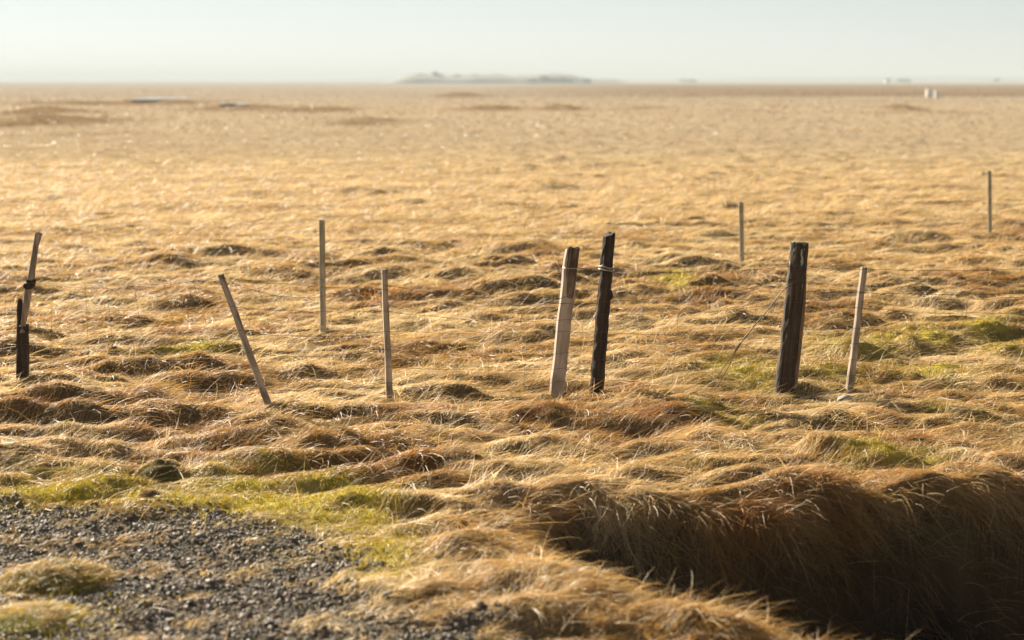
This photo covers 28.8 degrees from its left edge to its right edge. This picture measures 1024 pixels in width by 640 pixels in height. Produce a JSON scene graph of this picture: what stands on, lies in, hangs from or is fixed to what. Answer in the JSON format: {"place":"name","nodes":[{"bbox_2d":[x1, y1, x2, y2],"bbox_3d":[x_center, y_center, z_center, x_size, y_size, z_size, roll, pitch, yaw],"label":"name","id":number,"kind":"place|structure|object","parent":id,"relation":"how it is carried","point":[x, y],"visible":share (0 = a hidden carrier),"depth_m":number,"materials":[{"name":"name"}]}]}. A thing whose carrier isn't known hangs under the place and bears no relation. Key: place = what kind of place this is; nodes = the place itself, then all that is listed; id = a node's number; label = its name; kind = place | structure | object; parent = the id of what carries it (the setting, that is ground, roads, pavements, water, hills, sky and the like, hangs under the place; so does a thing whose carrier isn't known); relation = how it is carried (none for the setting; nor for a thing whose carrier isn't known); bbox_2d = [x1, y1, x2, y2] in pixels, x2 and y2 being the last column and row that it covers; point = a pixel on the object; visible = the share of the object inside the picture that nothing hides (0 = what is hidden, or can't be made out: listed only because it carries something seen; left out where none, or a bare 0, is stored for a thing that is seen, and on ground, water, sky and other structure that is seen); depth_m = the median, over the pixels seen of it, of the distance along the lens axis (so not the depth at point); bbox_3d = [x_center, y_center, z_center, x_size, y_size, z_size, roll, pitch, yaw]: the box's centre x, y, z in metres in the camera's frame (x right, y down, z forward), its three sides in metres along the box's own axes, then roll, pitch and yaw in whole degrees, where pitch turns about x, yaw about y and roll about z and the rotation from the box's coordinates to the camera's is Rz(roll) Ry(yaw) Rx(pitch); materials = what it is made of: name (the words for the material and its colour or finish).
{"place":"outdoors","nodes":[
{"label":"outdoors","id":0,"kind":"place"},
{"bbox_2d":[128,98,184,99],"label":"pool","id":1,"kind":"structure","parent":0,"point":[154,98],"depth_m":221.83,"materials":[{"name":"grey liquid"}]},
{"bbox_2d":[0,489,549,639],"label":"gravel","id":2,"kind":"structure","parent":0,"point":[269,623],"depth_m":9.51,"materials":[{"name":"grey gravel"}]},
{"bbox_2d":[0,591,97,637],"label":"grass tussock","id":3,"kind":"object","parent":2,"relation":"on","point":[30,615],"depth_m":8.82,"materials":[{"name":"beige plant"}]},
{"bbox_2d":[0,548,123,599],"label":"grass tussock","id":4,"kind":"object","parent":2,"relation":"on","point":[48,577],"depth_m":9.43,"materials":[{"name":"beige plant"}]},
{"bbox_2d":[381,73,631,83],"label":"hill","id":5,"kind":"structure","parent":0,"point":[465,79],"depth_m":1679.82,"materials":[{"name":"grey"}]},
{"bbox_2d":[0,82,1023,639],"bbox_3d":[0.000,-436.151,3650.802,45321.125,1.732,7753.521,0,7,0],"label":"ground","id":6,"kind":"structure","parent":0,"point":[954,622],"depth_m":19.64,"materials":[{"name":"beige plant"}]},
{"bbox_2d":[16,232,41,381],"bbox_3d":[-3.673,-0.069,15.124,0.237,1.207,0.096,2,7,18],"label":"broken post","id":7,"kind":"object","parent":6,"relation":"on","point":[22,337],"visible":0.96,"depth_m":15.13,"materials":[{"name":"brown wood"}]},
{"bbox_2d":[33,273,563,303],"bbox_3d":[-1.650,-0.220,14.419,4.055,0.296,1.037,0,7,4],"label":"barbed wire","id":8,"kind":"object","parent":7,"relation":"attached to","point":[106,288],"visible":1,"depth_m":14.46,"materials":[{"name":"grey metal"}]},
{"bbox_2d":[137,489,165,500],"bbox_3d":[-2.063,1.001,11.357,0.208,0.072,0.246,0,7,0],"label":"grass tussock","id":9,"kind":"object","parent":6,"relation":"on","point":[149,493],"depth_m":11.32,"materials":[{"name":"brown plant"}]},
{"bbox_2d":[134,457,185,486],"bbox_3d":[-2.111,0.910,12.071,0.441,0.160,0.508,0,7,0],"label":"grass tussock","id":10,"kind":"object","parent":6,"relation":"on","point":[162,464],"depth_m":11.97,"materials":[{"name":"plant"}]},
{"bbox_2d":[218,273,272,407],"bbox_3d":[-1.852,0.206,13.976,0.054,1.117,0.048,-20,4,-8],"label":"fence stake","id":11,"kind":"object","parent":6,"relation":"on","point":[247,349],"visible":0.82,"depth_m":13.95,"materials":[{"name":"grey wood"}]},
{"bbox_2d":[313,220,325,334],"bbox_3d":[-1.762,-0.319,18.298,0.105,1.203,0.056,-3,8,-26],"label":"round post","id":12,"kind":"object","parent":6,"relation":"on","point":[322,278],"visible":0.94,"depth_m":18.28,"materials":[{"name":"grey wood"}]},
{"bbox_2d":[381,269,392,401],"bbox_3d":[-0.913,0.170,14.587,0.052,1.096,0.051,-3,7,-12],"label":"fence stake","id":13,"kind":"object","parent":6,"relation":"on","point":[388,359],"visible":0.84,"depth_m":14.56,"materials":[{"name":"grey wood"}]},
{"bbox_2d":[0,86,1023,248],"bbox_3d":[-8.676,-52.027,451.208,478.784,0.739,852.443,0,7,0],"label":"grass","id":14,"kind":"structure","parent":6,"relation":"on","point":[559,118],"depth_m":110.52,"materials":[{"name":"beige plant"}]},
{"bbox_2d":[0,224,1023,639],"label":"moss","id":15,"kind":"object","parent":6,"relation":"on","point":[306,502],"visible":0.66,"depth_m":11.55,"materials":[{"name":"green plant"}]},
{"bbox_2d":[527,77,538,83],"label":"tree","id":16,"kind":"object","parent":6,"relation":"on","point":[534,80],"visible":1,"depth_m":1656.20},
{"bbox_2d":[539,75,550,83],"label":"tree","id":17,"kind":"object","parent":6,"relation":"on","point":[543,79],"visible":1,"depth_m":1657.25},
{"bbox_2d":[548,77,560,83],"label":"tree","id":18,"kind":"object","parent":6,"relation":"on","point":[556,79],"visible":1,"depth_m":1656.57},
{"bbox_2d":[554,76,571,83],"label":"tree","id":19,"kind":"object","parent":6,"relation":"on","point":[563,80],"visible":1,"depth_m":1654.61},
{"bbox_2d":[549,246,579,396],"bbox_3d":[0.385,0.069,14.912,0.108,1.252,0.072,4,7,-14],"label":"fence post","id":20,"kind":"object","parent":6,"relation":"on","point":[565,309],"visible":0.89,"depth_m":14.88,"materials":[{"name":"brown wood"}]},
{"bbox_2d":[0,278,1023,390],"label":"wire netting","id":21,"kind":"object","parent":20,"relation":"attached to","point":[424,315],"visible":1,"depth_m":14.82,"materials":[{"name":"grey metal"}]},
{"bbox_2d":[521,260,572,316],"bbox_3d":[0.263,-0.205,14.823,0.401,0.501,0.039,1,7,6],"label":"loose wire","id":22,"kind":"object","parent":20,"relation":"hanging from","point":[550,301],"visible":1,"depth_m":14.81,"materials":[{"name":"grey metal"}]},
{"bbox_2d":[563,264,614,271],"bbox_3d":[0.582,-0.381,14.973,0.138,0.066,0.524,7,10,44],"label":"wire tie","id":23,"kind":"object","parent":20,"relation":"attached to","point":[599,267],"visible":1,"depth_m":15.05,"materials":[{"name":"silver metal"}]},
{"bbox_2d":[581,79,591,83],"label":"bush","id":24,"kind":"object","parent":6,"relation":"on","point":[585,81],"visible":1,"depth_m":1657.73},
{"bbox_2d":[589,232,614,396],"bbox_3d":[0.693,0.015,15.167,0.127,1.381,0.108,6,7,9],"label":"fence post","id":25,"kind":"object","parent":6,"relation":"on","point":[605,293],"visible":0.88,"depth_m":15.13,"materials":[{"name":"brown wood"}]},
{"bbox_2d":[607,264,1014,294],"bbox_3d":[2.543,-0.305,14.979,3.642,0.263,0.354,0,7,-3],"label":"barbed wire","id":26,"kind":"object","parent":25,"relation":"attached to","point":[874,269],"visible":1,"depth_m":15.06,"materials":[{"name":"grey metal"}]},
{"bbox_2d":[679,79,697,82],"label":"bush","id":27,"kind":"object","parent":6,"relation":"on","point":[688,80],"visible":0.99,"depth_m":2575.17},
{"bbox_2d":[733,202,743,263],"bbox_3d":[2.846,-1.022,24.978,0.133,0.914,0.060,-2,7,0],"label":"round post","id":28,"kind":"object","parent":6,"relation":"on","point":[741,226],"visible":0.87,"depth_m":24.94,"materials":[{"name":"grey wood"}]},
{"bbox_2d":[775,241,808,396],"bbox_3d":[2.094,0.035,14.914,0.154,1.257,0.147,3,7,-14],"label":"fence post","id":29,"kind":"object","parent":6,"relation":"on","point":[788,365],"visible":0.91,"depth_m":14.86,"materials":[{"name":"brown wood"}]},
{"bbox_2d":[711,280,797,388],"bbox_3d":[1.797,0.132,14.985,0.504,0.904,0.521,-2,7,-19],"label":"brace wire","id":30,"kind":"object","parent":29,"relation":"attached to","point":[737,347],"visible":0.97,"depth_m":14.77,"materials":[{"name":"grey metal"}]},
{"bbox_2d":[837,395,853,402],"bbox_3d":[2.456,0.591,14.660,0.119,0.082,0.103,0,7,0],"label":"stone","id":31,"kind":"object","parent":6,"relation":"on","point":[847,397],"visible":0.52,"depth_m":14.62,"materials":[{"name":"grey stone"}]},
{"bbox_2d":[845,267,866,393],"bbox_3d":[2.602,0.127,15.077,0.052,1.070,0.053,4,7,-13],"label":"fence stake","id":32,"kind":"object","parent":6,"relation":"on","point":[850,379],"visible":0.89,"depth_m":15.05,"materials":[{"name":"grey wood"}]},
{"bbox_2d":[896,78,911,82],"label":"building","id":33,"kind":"structure","parent":6,"relation":"on","point":[902,80],"depth_m":2576.55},
{"bbox_2d":[926,89,932,97],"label":"utility box","id":34,"kind":"object","parent":6,"relation":"on","point":[928,93],"visible":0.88,"depth_m":282.91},
{"bbox_2d":[927,90,931,96],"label":"door","id":35,"kind":"structure","parent":34,"relation":"in","point":[929,92],"depth_m":282.87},
{"bbox_2d":[935,90,939,97],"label":"utility box","id":36,"kind":"object","parent":6,"relation":"on","point":[937,92],"visible":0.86,"depth_m":282.96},
{"bbox_2d":[982,171,991,232],"bbox_3d":[7.202,-1.712,30.192,0.152,1.100,0.063,-2,7,0],"label":"round post","id":37,"kind":"object","parent":6,"relation":"on","point":[989,181],"visible":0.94,"depth_m":30.15,"materials":[{"name":"grey wood"}]},
{"bbox_2d":[0,76,1023,81],"bbox_3d":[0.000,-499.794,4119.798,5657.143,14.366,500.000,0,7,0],"label":"distant hills","id":38,"kind":"structure","parent":0,"point":[893,79],"depth_m":3919.95,"materials":[{"name":"grey"}]},
{"bbox_2d":[0,0,1023,78],"label":"sky","id":39,"kind":"structure","parent":0,"point":[115,39],"materials":[{"name":"white"}]}
]}

